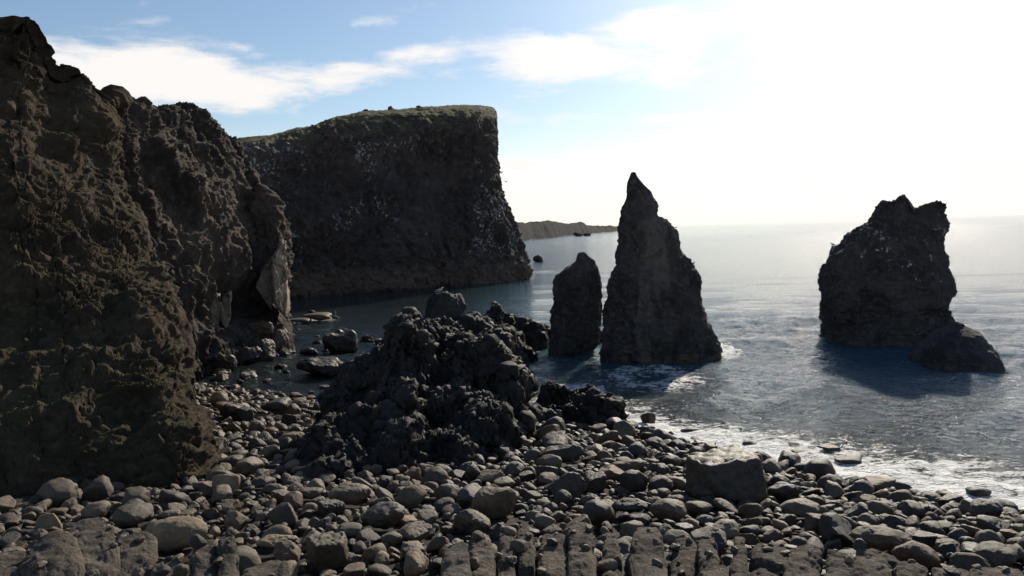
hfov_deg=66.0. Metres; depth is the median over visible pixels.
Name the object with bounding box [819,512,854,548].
boulder
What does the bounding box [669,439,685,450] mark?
boulder
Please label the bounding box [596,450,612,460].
boulder
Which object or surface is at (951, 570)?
boulder
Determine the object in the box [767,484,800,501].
boulder
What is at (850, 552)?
boulder
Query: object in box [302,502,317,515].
boulder
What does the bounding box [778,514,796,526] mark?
boulder
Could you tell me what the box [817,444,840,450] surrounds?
boulder
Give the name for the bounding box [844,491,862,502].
boulder
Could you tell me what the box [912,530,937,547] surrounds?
boulder
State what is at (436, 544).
boulder
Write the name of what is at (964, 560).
boulder
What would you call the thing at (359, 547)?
boulder
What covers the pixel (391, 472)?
boulder
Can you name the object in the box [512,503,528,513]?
boulder
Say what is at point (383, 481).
boulder
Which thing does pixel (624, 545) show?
boulder
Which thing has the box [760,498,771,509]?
boulder
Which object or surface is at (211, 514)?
boulder
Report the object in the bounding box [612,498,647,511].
boulder
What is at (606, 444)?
boulder
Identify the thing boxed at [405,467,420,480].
boulder
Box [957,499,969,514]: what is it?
boulder
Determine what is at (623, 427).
boulder
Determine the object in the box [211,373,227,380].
rock
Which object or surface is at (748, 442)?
boulder
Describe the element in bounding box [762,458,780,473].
boulder
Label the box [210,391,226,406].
boulder
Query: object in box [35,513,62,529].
boulder
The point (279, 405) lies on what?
rock
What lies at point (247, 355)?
rock
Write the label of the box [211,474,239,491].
boulder
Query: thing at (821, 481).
boulder
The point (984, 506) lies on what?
boulder
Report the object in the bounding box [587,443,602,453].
boulder
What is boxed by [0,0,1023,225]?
sky
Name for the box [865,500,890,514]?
boulder
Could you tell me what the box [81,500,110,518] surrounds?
boulder
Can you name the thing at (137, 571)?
boulder
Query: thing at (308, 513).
boulder
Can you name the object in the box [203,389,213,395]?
boulder
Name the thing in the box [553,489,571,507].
boulder
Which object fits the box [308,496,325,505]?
boulder
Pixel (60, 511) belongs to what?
boulder
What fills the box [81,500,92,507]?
boulder
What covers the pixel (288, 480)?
boulder
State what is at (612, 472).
boulder
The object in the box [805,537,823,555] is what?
boulder
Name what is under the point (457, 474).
boulder
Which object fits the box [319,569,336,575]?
boulder
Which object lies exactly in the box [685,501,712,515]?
boulder
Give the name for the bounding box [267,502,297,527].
boulder
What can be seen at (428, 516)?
boulder
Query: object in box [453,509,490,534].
boulder
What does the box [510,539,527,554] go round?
boulder
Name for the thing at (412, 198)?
headland
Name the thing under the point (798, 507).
boulder
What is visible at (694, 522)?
boulder
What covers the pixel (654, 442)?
boulder
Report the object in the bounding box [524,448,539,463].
boulder
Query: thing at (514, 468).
boulder
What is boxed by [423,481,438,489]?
boulder
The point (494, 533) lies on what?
boulder
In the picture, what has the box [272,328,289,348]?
rock
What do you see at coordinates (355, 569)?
boulder
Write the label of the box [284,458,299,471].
boulder
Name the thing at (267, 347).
rock
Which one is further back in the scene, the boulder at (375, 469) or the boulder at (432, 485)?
the boulder at (375, 469)
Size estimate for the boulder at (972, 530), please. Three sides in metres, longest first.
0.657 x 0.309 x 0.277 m
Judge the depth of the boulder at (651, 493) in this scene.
24.14 m
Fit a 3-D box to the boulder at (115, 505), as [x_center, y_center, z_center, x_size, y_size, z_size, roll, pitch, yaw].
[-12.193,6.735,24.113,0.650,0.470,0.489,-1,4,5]
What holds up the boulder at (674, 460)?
on the beach
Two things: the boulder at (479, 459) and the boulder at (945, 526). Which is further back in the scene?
the boulder at (479, 459)
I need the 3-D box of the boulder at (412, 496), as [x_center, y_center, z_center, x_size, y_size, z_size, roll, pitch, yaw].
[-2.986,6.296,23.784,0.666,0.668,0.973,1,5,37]
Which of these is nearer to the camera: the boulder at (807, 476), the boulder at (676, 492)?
the boulder at (676, 492)
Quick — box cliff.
[119,96,295,381]
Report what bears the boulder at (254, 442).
on the beach
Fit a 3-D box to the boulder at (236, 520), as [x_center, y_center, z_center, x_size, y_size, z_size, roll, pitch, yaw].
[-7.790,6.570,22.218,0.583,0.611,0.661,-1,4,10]
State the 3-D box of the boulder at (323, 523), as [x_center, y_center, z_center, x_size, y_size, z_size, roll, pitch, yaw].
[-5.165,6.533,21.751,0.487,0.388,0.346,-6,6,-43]
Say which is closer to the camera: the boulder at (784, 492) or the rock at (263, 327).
the boulder at (784, 492)
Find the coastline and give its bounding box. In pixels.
[517,220,676,239]
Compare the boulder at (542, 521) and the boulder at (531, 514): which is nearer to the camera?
the boulder at (542, 521)
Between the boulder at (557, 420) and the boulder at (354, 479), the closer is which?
the boulder at (354, 479)
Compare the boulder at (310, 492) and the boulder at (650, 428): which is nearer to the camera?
the boulder at (310, 492)
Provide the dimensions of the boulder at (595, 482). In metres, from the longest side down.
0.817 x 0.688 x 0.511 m
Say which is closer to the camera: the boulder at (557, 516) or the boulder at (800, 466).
the boulder at (557, 516)
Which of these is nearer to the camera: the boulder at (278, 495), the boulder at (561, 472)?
the boulder at (278, 495)
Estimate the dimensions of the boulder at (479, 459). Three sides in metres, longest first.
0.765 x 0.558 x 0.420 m
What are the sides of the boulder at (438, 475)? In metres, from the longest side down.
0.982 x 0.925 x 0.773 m
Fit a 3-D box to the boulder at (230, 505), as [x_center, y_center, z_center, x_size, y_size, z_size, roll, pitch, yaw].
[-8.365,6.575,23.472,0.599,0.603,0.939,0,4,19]
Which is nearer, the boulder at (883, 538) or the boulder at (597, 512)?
the boulder at (883, 538)
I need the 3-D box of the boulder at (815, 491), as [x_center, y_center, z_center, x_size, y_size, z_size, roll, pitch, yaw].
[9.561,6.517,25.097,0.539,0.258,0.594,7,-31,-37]
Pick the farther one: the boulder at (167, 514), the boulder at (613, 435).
the boulder at (613, 435)
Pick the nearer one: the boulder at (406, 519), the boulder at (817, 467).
the boulder at (406, 519)
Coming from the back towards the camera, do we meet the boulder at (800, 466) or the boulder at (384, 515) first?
the boulder at (800, 466)
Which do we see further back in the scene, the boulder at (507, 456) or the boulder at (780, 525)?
the boulder at (507, 456)
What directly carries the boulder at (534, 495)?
on the beach
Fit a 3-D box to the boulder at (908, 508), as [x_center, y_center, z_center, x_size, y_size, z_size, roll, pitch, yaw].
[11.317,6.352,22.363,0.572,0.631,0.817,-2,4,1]
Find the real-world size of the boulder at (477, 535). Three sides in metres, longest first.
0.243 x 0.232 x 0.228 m
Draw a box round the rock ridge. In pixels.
[370,301,550,390]
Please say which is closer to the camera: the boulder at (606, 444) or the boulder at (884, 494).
the boulder at (884, 494)
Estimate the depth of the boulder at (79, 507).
24.09 m
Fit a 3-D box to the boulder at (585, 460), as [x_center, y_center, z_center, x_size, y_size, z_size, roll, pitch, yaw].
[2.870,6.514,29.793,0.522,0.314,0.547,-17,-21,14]
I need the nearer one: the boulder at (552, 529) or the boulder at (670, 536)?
the boulder at (670, 536)
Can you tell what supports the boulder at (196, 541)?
on the basalt ledge at (81, 547)
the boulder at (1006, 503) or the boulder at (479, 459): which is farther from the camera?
the boulder at (479, 459)
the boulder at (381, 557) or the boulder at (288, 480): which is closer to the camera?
the boulder at (381, 557)
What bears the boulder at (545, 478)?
on the beach
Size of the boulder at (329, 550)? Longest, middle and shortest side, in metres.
1.011 x 0.803 x 0.697 m
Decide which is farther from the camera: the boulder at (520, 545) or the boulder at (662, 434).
the boulder at (662, 434)
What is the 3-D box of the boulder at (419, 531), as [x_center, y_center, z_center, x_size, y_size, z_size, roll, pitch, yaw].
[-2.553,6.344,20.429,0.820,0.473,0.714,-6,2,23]
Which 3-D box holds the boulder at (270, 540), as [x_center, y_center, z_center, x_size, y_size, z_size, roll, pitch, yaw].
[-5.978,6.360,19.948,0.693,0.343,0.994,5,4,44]
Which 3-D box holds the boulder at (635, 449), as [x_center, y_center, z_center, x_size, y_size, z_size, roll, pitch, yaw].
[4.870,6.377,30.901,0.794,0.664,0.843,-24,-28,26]
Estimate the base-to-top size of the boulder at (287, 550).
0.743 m
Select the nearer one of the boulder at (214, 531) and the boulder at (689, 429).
the boulder at (214, 531)
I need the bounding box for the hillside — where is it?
[0,15,221,495]
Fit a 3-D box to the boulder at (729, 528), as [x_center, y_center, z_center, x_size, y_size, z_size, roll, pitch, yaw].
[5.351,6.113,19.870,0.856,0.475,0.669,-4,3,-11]
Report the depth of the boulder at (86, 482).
26.60 m
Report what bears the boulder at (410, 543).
on the beach
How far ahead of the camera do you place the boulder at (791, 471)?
29.20 m
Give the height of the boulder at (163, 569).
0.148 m
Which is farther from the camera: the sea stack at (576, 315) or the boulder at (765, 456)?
the sea stack at (576, 315)
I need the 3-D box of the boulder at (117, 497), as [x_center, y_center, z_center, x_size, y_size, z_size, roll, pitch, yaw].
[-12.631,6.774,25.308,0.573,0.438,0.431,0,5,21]
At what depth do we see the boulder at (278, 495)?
24.55 m
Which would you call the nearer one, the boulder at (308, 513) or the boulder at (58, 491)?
the boulder at (308, 513)
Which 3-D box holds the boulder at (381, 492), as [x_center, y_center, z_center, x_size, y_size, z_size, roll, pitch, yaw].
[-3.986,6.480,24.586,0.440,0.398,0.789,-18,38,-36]
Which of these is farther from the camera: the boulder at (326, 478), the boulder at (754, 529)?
the boulder at (326, 478)
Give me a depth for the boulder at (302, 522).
21.84 m
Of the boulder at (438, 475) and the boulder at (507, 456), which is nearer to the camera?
the boulder at (438, 475)
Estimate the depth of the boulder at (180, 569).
13.09 m
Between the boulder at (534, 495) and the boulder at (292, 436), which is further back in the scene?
the boulder at (292, 436)
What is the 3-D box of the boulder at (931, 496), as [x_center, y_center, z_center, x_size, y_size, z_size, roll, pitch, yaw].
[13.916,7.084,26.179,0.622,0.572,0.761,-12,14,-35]
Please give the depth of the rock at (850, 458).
32.41 m
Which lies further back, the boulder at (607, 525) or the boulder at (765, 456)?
the boulder at (765, 456)
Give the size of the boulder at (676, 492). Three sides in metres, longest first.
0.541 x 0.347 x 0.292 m
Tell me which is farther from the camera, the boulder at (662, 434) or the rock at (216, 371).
the rock at (216, 371)
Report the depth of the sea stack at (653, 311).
57.51 m
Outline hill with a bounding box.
[237,126,309,143]
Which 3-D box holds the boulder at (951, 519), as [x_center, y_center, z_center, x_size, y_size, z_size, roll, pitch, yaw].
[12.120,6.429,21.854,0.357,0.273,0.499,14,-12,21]
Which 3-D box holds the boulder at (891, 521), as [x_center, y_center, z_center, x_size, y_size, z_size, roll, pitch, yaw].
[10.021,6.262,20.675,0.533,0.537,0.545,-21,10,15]
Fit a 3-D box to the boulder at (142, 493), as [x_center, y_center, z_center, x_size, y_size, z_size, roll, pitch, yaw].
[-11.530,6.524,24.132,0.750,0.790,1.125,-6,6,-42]
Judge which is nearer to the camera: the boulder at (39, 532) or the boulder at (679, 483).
the boulder at (39, 532)
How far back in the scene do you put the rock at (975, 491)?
27.97 m
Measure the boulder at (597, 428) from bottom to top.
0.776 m
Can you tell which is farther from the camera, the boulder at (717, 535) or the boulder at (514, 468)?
the boulder at (514, 468)
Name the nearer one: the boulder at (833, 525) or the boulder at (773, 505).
the boulder at (833, 525)
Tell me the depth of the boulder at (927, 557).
17.14 m
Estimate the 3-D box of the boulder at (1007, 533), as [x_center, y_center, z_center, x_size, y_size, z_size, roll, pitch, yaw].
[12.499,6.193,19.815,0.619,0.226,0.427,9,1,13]
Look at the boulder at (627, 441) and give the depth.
33.01 m
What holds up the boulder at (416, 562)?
on the beach
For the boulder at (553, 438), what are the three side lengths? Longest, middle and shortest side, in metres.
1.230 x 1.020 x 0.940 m
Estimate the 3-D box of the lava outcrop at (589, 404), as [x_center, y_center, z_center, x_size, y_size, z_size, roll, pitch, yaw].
[2.834,6.844,38.697,6.850,3.822,9.073,-2,4,0]
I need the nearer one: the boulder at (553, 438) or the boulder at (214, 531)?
the boulder at (214, 531)
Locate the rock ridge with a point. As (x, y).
(524, 338)
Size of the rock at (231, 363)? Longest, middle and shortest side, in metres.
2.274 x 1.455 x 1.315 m
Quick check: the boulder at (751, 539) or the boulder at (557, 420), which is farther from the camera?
the boulder at (557, 420)
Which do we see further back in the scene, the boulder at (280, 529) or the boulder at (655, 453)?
the boulder at (655, 453)
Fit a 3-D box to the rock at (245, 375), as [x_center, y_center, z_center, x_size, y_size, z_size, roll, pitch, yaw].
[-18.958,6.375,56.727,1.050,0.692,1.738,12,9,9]
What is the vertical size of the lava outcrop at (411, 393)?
7.698 m
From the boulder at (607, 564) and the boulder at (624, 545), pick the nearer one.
the boulder at (607, 564)
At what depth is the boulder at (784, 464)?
30.53 m
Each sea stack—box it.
[548,252,602,355]
[599,172,722,363]
[817,194,1008,373]
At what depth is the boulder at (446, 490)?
24.48 m
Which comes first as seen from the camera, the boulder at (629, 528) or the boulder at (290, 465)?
the boulder at (629, 528)
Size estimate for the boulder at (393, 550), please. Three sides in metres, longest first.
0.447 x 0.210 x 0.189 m
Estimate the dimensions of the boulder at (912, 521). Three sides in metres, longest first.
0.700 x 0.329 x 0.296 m
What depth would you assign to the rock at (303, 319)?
91.06 m
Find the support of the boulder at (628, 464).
on the beach
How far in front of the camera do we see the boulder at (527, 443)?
32.49 m
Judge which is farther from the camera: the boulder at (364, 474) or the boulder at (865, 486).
the boulder at (364, 474)
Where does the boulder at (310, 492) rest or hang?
on the beach
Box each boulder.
[0,495,15,512]
[0,531,20,548]
[4,515,21,527]
[18,519,34,525]
[31,529,47,539]
[34,498,53,509]
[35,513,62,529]
[37,477,77,508]
[46,507,68,515]
[60,497,79,512]
[70,504,83,510]
[79,478,92,488]
[81,475,113,501]
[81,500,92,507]
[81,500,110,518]
[110,492,124,501]
[110,501,121,512]
[111,482,125,491]
[112,502,153,527]
[121,487,149,505]
[131,567,146,575]
[146,516,207,552]
[156,510,179,518]
[156,564,170,573]
[158,489,190,505]
[166,502,186,513]
[173,563,188,575]
[178,485,193,491]
[189,534,206,548]
[192,481,212,495]
[202,508,220,520]
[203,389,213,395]
[205,520,220,525]
[208,526,220,537]
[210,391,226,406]
[210,484,231,503]
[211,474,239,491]
[217,454,242,467]
[220,403,240,421]
[221,499,243,513]
[223,422,241,432]
[224,510,248,530]
[232,406,253,421]
[234,456,263,475]
[238,545,261,572]
[239,480,251,488]
[244,524,260,537]
[247,437,266,451]
[248,420,264,431]
[252,476,275,487]
[255,511,268,521]
[256,534,296,547]
[260,445,278,459]
[261,525,292,538]
[262,483,282,495]
[265,438,278,445]
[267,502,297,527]
[271,489,288,504]
[273,540,300,561]
[274,423,287,431]
[277,437,293,449]
[278,432,304,442]
[281,414,297,424]
[283,475,300,485]
[283,491,302,510]
[284,448,297,463]
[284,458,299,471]
[286,404,300,414]
[287,482,303,491]
[287,560,298,575]
[292,397,306,407]
[294,518,309,532]
[298,509,316,519]
[300,487,322,498]
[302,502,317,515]
[306,531,348,572]
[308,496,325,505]
[316,516,330,529]
[317,499,344,517]
[318,473,335,483]
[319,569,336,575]
[327,482,370,504]
[335,515,347,524]
[335,522,362,537]
[343,562,364,575]
[351,476,372,489]
[352,541,366,554]
[356,528,380,545]
[358,470,373,478]
[361,501,404,529]
[362,543,386,562]
[367,563,391,575]
[368,464,381,476]
[375,550,388,565]
[376,487,393,500]
[377,475,390,487]
[381,531,403,546]
[386,468,399,475]
[386,480,398,492]
[388,547,399,554]
[397,484,426,508]
[398,515,417,526]
[399,521,431,541]
[400,540,424,558]
[404,547,428,575]
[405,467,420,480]
[417,509,437,523]
[419,463,433,475]
[422,466,449,485]
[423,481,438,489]
[426,536,449,552]
[431,558,441,568]
[434,483,459,500]
[434,497,454,513]
[440,525,453,534]
[442,504,460,515]
[451,469,466,481]
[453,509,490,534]
[456,483,481,507]
[458,461,477,470]
[463,462,480,480]
[471,486,517,519]
[471,530,484,539]
[473,454,484,464]
[476,469,503,483]
[488,523,502,541]
[494,476,514,486]
[502,451,514,461]
[505,461,523,476]
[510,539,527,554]
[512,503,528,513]
[519,470,533,481]
[522,439,532,447]
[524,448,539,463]
[525,490,540,500]
[525,510,539,519]
[534,513,555,530]
[535,454,561,469]
[538,472,556,484]
[539,444,585,460]
[540,524,562,535]
[541,416,565,430]
[542,431,568,447]
[548,472,584,500]
[550,511,566,521]
[551,431,572,443]
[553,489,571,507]
[557,468,567,476]
[559,503,567,510]
[581,455,594,463]
[582,499,610,526]
[585,471,606,492]
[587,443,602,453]
[591,423,606,433]
[594,430,618,444]
[594,534,605,541]
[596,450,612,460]
[598,465,623,482]
[598,558,617,570]
[601,441,614,447]
[601,521,612,532]
[610,459,646,470]
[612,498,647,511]
[613,420,635,436]
[617,512,628,521]
[617,538,630,554]
[618,469,647,492]
[620,520,643,537]
[621,435,635,446]
[626,442,647,458]
[628,513,651,526]
[639,425,655,432]
[640,413,655,423]
[646,436,667,449]
[647,489,659,497]
[648,450,662,458]
[648,475,672,491]
[650,498,686,521]
[651,428,673,439]
[655,463,670,474]
[659,523,672,539]
[661,455,680,465]
[663,529,690,544]
[666,476,685,490]
[668,495,686,502]
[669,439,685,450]
[672,490,685,495]
[680,427,699,431]
[681,518,698,529]
[685,445,767,503]
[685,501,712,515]
[690,525,726,556]
[692,483,716,499]
[695,514,713,526]
[712,519,738,539]
[713,498,737,513]
[738,503,762,517]
[739,525,760,536]
[739,533,760,544]
[742,439,756,444]
[746,517,762,526]
[758,452,772,461]
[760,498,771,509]
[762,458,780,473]
[763,529,781,543]
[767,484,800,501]
[770,501,779,509]
[772,519,788,530]
[772,540,787,546]
[778,450,800,467]
[778,460,788,470]
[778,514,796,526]
[780,498,819,517]
[781,527,791,536]
[784,467,796,474]
[789,536,807,546]
[791,448,805,453]
[793,462,807,470]
[800,481,812,487]
[802,488,820,495]
[803,458,835,482]
[803,496,825,505]
[804,473,815,480]
[804,513,820,535]
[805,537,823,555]
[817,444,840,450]
[817,474,841,487]
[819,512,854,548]
[823,480,842,499]
[825,500,841,507]
[825,538,842,550]
[837,549,855,555]
[839,514,854,529]
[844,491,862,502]
[846,476,895,492]
[847,503,868,516]
[849,479,874,494]
[849,525,911,550]
[856,513,876,524]
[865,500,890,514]
[872,489,889,499]
[882,515,903,528]
[888,481,911,489]
[888,489,912,501]
[891,540,940,569]
[897,500,924,519]
[905,515,918,527]
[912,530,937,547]
[919,521,945,535]
[920,490,940,501]
[932,538,957,550]
[937,493,963,505]
[937,520,956,534]
[938,542,956,558]
[941,516,956,522]
[942,566,960,575]
[945,508,962,518]
[947,528,970,540]
[949,552,990,570]
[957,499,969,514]
[957,518,975,526]
[960,524,980,537]
[969,498,1002,517]
[972,541,1018,567]
[974,529,1003,543]
[976,515,1010,531]
[988,498,1018,511]
[999,529,1017,538]
[1006,537,1021,544]
[1009,543,1023,562]
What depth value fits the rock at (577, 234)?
929.57 m
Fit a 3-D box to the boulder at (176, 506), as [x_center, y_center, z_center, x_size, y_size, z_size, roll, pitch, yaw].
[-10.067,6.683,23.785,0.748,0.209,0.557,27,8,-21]
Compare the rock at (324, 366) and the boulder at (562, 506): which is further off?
the rock at (324, 366)
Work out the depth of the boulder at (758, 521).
20.67 m
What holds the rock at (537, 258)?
in the sea
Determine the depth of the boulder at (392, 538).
19.99 m
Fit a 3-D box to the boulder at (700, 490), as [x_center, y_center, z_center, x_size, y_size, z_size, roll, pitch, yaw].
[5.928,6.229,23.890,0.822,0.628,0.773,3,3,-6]
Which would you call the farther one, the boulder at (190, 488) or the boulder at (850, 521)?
the boulder at (190, 488)
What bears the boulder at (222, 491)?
on the beach
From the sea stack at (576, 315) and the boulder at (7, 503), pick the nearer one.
the boulder at (7, 503)
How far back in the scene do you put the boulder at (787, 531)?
20.01 m
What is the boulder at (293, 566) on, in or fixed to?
on the beach
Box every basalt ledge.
[0,517,289,575]
[441,521,1023,575]
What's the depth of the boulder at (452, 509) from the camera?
22.55 m
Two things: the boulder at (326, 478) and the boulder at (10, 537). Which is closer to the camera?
the boulder at (10, 537)
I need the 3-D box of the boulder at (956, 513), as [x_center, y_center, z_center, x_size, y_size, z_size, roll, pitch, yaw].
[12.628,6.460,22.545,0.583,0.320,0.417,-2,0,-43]
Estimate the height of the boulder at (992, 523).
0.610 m
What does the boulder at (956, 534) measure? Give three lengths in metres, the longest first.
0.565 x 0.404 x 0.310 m
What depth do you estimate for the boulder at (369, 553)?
18.71 m
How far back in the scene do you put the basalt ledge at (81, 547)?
13.55 m
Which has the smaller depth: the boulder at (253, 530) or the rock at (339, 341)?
the boulder at (253, 530)
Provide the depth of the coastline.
952.51 m
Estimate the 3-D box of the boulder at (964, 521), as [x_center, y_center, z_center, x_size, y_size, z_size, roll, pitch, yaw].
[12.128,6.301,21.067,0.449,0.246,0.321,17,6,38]
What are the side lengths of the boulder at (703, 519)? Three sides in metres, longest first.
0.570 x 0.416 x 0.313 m
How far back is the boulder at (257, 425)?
37.00 m
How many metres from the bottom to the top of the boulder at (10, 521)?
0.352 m
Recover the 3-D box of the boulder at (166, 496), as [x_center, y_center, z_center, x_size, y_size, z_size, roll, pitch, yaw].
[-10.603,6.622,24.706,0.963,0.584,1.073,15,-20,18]
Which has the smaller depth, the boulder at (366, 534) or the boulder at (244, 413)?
the boulder at (366, 534)
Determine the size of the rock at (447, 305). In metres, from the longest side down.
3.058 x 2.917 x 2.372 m
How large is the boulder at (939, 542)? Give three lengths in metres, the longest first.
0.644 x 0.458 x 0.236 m
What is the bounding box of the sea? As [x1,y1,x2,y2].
[196,215,1023,508]
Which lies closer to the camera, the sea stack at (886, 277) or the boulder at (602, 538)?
the boulder at (602, 538)
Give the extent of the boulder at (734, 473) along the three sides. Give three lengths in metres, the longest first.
2.186 x 2.027 x 1.558 m
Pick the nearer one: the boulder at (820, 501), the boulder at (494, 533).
the boulder at (494, 533)
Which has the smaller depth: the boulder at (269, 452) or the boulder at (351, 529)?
the boulder at (351, 529)
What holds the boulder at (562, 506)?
on the beach
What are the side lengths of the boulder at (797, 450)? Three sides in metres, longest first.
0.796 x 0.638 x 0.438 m
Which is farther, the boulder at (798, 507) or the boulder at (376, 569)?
the boulder at (798, 507)
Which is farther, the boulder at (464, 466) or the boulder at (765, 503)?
the boulder at (464, 466)
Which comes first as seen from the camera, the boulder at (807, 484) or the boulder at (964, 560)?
the boulder at (964, 560)
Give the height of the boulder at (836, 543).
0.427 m
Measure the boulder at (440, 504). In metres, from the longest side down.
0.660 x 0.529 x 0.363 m
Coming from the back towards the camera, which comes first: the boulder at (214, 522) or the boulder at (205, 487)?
the boulder at (205, 487)
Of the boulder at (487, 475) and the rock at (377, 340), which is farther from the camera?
the rock at (377, 340)
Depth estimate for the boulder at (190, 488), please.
26.24 m
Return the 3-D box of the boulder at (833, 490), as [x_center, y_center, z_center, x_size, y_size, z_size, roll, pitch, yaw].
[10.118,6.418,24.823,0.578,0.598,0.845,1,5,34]
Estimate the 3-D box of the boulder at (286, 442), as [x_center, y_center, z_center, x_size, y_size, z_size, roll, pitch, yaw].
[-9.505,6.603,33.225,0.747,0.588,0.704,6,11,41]
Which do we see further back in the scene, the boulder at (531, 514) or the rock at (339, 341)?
the rock at (339, 341)
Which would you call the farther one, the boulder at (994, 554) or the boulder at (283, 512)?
the boulder at (283, 512)
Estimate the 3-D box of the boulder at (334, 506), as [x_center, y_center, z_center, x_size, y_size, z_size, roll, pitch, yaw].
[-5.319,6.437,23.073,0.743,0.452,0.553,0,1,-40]
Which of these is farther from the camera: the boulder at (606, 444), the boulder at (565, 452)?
the boulder at (606, 444)
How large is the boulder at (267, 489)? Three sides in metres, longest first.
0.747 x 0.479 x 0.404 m
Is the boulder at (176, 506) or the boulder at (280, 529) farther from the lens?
the boulder at (176, 506)
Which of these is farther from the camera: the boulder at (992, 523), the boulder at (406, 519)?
the boulder at (406, 519)
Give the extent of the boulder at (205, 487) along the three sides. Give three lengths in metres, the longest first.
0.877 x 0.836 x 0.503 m
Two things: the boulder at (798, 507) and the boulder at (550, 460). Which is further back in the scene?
the boulder at (550, 460)
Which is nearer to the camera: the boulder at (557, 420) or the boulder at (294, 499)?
the boulder at (294, 499)
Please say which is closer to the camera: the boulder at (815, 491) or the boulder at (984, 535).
the boulder at (984, 535)
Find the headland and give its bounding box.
[242,104,533,297]
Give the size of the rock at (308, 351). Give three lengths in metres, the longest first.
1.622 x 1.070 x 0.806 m
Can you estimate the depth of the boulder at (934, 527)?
19.95 m
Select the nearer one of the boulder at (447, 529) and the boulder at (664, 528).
the boulder at (664, 528)
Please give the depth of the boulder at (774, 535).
19.47 m
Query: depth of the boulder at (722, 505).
22.35 m
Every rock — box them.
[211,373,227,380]
[212,368,230,374]
[223,354,237,369]
[237,346,261,364]
[239,370,256,379]
[248,320,273,335]
[252,338,275,361]
[260,397,291,413]
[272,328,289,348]
[291,317,311,322]
[296,356,342,376]
[299,347,317,354]
[303,312,331,320]
[322,329,357,353]
[374,337,383,344]
[424,291,466,320]
[533,255,542,261]
[573,232,582,235]
[834,454,861,463]
[965,486,991,496]
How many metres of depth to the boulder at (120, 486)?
26.67 m
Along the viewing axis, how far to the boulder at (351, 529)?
20.80 m
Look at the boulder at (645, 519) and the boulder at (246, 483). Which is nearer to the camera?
the boulder at (645, 519)
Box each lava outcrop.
[292,307,541,484]
[528,380,628,433]
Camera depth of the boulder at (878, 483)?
27.19 m
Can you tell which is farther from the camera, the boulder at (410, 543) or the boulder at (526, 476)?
the boulder at (526, 476)
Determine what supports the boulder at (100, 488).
on the beach
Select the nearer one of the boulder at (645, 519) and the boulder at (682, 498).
the boulder at (645, 519)
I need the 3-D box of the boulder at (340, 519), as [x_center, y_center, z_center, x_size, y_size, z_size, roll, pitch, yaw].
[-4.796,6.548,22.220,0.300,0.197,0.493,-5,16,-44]
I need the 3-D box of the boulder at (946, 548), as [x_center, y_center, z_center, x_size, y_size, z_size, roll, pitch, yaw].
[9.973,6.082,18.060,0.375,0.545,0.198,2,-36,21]
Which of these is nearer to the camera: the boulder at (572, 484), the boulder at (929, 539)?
the boulder at (929, 539)
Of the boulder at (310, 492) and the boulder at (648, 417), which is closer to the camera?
the boulder at (310, 492)
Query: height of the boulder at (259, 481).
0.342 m
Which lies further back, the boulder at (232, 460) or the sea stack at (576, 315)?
the sea stack at (576, 315)
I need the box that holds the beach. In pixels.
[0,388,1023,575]
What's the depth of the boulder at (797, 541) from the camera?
18.79 m
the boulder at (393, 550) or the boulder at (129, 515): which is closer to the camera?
the boulder at (393, 550)
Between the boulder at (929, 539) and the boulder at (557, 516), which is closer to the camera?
the boulder at (929, 539)
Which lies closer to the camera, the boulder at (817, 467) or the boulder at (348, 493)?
the boulder at (348, 493)
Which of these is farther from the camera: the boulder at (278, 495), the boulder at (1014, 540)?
the boulder at (278, 495)
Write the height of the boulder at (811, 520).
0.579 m
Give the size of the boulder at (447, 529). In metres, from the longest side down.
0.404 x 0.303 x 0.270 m
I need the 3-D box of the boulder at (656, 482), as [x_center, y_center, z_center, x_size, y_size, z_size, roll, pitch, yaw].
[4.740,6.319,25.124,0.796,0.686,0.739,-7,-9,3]
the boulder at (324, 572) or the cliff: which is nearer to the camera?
the boulder at (324, 572)
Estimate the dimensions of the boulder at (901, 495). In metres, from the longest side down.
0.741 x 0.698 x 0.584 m
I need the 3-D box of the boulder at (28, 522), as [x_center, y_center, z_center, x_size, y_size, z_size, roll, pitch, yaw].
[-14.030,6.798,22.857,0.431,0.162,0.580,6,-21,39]
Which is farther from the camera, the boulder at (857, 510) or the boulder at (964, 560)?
the boulder at (857, 510)
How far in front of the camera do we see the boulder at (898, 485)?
28.90 m
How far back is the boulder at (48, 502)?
24.35 m
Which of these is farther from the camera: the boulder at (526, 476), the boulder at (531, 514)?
the boulder at (526, 476)
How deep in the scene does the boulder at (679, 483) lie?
25.26 m
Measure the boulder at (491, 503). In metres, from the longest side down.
1.503 x 0.921 x 0.717 m
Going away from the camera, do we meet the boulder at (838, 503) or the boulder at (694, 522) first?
the boulder at (694, 522)
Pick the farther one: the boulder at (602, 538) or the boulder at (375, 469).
the boulder at (375, 469)
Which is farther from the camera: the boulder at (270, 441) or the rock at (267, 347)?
the rock at (267, 347)
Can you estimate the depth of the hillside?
34.40 m
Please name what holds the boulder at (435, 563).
on the beach
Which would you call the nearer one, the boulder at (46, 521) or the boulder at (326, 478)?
the boulder at (46, 521)
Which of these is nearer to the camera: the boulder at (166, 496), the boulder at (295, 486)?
the boulder at (166, 496)
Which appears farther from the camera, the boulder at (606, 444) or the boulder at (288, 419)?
the boulder at (288, 419)
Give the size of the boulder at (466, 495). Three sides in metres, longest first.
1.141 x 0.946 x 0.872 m
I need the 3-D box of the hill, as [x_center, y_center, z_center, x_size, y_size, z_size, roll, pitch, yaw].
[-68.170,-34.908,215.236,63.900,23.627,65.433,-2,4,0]
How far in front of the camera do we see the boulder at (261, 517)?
22.47 m
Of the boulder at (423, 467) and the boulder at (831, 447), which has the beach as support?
the boulder at (423, 467)

